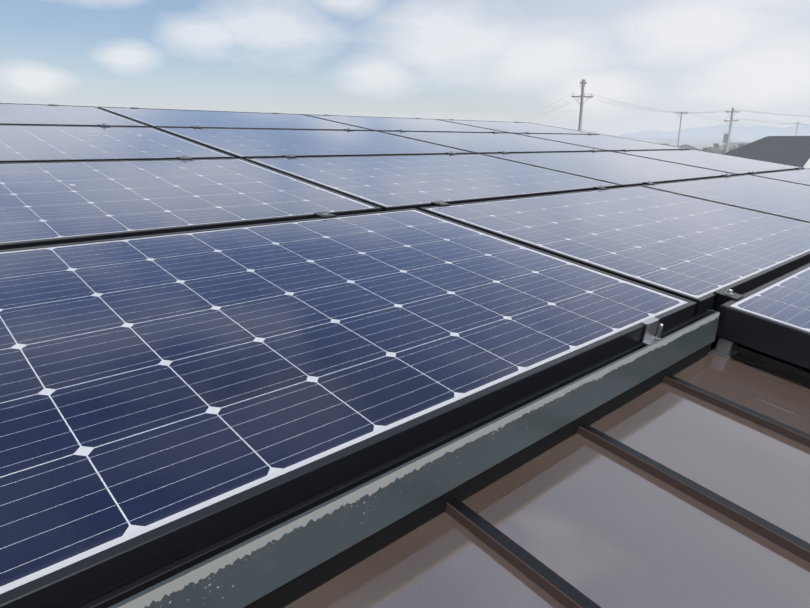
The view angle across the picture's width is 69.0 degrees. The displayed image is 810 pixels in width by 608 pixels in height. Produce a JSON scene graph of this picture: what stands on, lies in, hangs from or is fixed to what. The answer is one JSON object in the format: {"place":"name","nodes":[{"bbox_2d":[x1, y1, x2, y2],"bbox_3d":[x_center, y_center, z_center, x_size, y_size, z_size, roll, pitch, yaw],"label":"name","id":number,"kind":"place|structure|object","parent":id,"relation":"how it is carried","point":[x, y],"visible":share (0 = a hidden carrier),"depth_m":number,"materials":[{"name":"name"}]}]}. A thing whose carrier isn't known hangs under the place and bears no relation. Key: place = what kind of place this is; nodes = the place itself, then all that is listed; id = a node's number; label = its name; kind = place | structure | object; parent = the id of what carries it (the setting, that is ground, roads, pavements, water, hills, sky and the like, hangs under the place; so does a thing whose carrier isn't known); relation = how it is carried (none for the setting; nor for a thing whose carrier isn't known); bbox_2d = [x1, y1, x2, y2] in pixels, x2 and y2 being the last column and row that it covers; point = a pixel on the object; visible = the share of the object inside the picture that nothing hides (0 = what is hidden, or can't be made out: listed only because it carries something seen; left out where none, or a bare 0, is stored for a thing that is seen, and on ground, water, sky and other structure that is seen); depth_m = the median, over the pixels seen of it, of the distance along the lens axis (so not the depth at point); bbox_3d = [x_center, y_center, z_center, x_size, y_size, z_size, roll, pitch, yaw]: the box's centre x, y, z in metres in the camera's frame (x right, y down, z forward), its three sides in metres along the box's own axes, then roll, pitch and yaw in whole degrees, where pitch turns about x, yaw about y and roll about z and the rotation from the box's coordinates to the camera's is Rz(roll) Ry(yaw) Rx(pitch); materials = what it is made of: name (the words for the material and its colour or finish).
{"place":"outdoors","nodes":[
{"label":"outdoors","id":0,"kind":"place"},
{"bbox_2d":[0,103,809,593],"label":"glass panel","id":1,"kind":"object","parent":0,"point":[148,383],"visible":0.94,"depth_m":1.32,"materials":[{"name":"blue glass"}]},
{"bbox_2d":[0,0,809,135],"label":"sky","id":2,"kind":"structure","parent":0,"point":[469,58],"materials":[{"name":"white"}]},
{"bbox_2d":[205,105,809,153],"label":"haze","id":3,"kind":"object","parent":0,"point":[670,127],"depth_m":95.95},
{"bbox_2d":[284,343,809,607],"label":"roof pans","id":4,"kind":"object","parent":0,"point":[599,525],"depth_m":0.84,"materials":[{"name":"brown metal"}]},
{"bbox_2d":[445,336,809,607],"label":"roof ribs","id":5,"kind":"object","parent":4,"relation":"on","point":[554,585],"depth_m":0.87,"materials":[{"name":"brown metal"}]},
{"bbox_2d":[679,144,701,149],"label":"house","id":6,"kind":"structure","parent":0,"point":[689,147],"depth_m":92.55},
{"bbox_2d":[671,145,720,148],"bbox_3d":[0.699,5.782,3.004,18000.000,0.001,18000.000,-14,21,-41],"label":"ground","id":7,"kind":"structure","parent":0,"point":[702,146],"depth_m":1182.05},
{"bbox_2d":[572,79,592,130],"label":"pole","id":8,"kind":"object","parent":7,"relation":"on","point":[583,82],"visible":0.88,"depth_m":45.57,"materials":[{"name":"concrete"}]},
{"bbox_2d":[676,111,687,146],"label":"pole","id":9,"kind":"object","parent":7,"relation":"on","point":[680,126],"depth_m":78.57,"materials":[{"name":"concrete"}]},
{"bbox_2d":[700,147,717,152],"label":"tree","id":10,"kind":"object","parent":7,"relation":"on","point":[710,149],"depth_m":70.57,"materials":[{"name":"plant"}]},
{"bbox_2d":[713,144,729,152],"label":"building","id":11,"kind":"structure","parent":7,"relation":"on","point":[715,145],"depth_m":72.00,"materials":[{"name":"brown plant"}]},
{"bbox_2d":[716,148,735,153],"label":"tree","id":12,"kind":"object","parent":7,"relation":"on","point":[723,151],"depth_m":68.39,"materials":[{"name":"plant"}]},
{"bbox_2d":[723,108,739,152],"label":"pole","id":13,"kind":"object","parent":7,"relation":"on","point":[726,137],"depth_m":63.53,"materials":[{"name":"concrete"}]},
{"bbox_2d":[528,93,807,139],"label":"wires","id":14,"kind":"object","parent":13,"relation":"attached to","point":[685,112],"visible":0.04,"depth_m":59.58,"materials":[{"name":"grey"}]},
{"bbox_2d":[724,136,809,168],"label":"house roof","id":15,"kind":"structure","parent":7,"relation":"on","point":[791,150],"depth_m":48.70,"materials":[{"name":"grey"}]},
{"bbox_2d":[652,138,750,144],"bbox_3d":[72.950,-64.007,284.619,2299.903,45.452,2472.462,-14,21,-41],"label":"treeline","id":16,"kind":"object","parent":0,"point":[700,142],"depth_m":1217.10,"materials":[{"name":"grey"}]},
{"bbox_2d":[615,124,809,141],"bbox_3d":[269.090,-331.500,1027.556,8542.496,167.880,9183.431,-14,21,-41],"label":"mountains","id":17,"kind":"structure","parent":0,"point":[703,133],"depth_m":4430.43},
{"bbox_2d":[624,125,809,148],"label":"hills","id":18,"kind":"structure","parent":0,"point":[716,136],"depth_m":154.77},
{"bbox_2d":[719,142,750,149],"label":"house","id":19,"kind":"structure","parent":0,"point":[730,144],"depth_m":111.11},
{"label":"house walls","id":20,"kind":"object","parent":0,"visible":0},
{"bbox_3d":[-0.341,0.135,1.360,12.350,0.176,7.635,-14,29,-41],"label":"roof","id":21,"kind":"object","parent":20,"relation":"on","visible":0},
{"bbox_2d":[75,263,808,607],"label":"rails","id":22,"kind":"object","parent":21,"relation":"on","point":[181,565],"depth_m":0.72,"materials":[{"name":"black metal"}]},
{"bbox_2d":[0,103,809,607],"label":"panel frames","id":23,"kind":"structure","parent":22,"relation":"on","point":[78,583],"depth_m":0.91,"materials":[{"name":"black metal"}]},
{"bbox_2d":[109,312,719,607],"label":"support beam","id":24,"kind":"structure","parent":22,"relation":"on","point":[247,572],"depth_m":0.73,"materials":[{"name":"grey metal"}]},
{"bbox_2d":[704,309,719,340],"bbox_3d":[0.737,0.050,1.419,0.002,0.074,0.038,-14,29,-41],"label":"rail end","id":25,"kind":"object","parent":24,"relation":"attached to","point":[709,312],"visible":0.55,"depth_m":1.42,"materials":[{"name":"grey metal"}]},
{"bbox_2d":[48,104,801,344],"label":"clamps","id":26,"kind":"object","parent":22,"relation":"attached to","point":[723,297],"visible":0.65,"depth_m":1.49,"materials":[{"name":"silver metal"}]},
{"bbox_2d":[243,305,809,607],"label":"shadow gap","id":27,"kind":"object","parent":22,"relation":"on","point":[788,345],"visible":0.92,"depth_m":0.99,"materials":[{"name":"black metal"}]}
]}

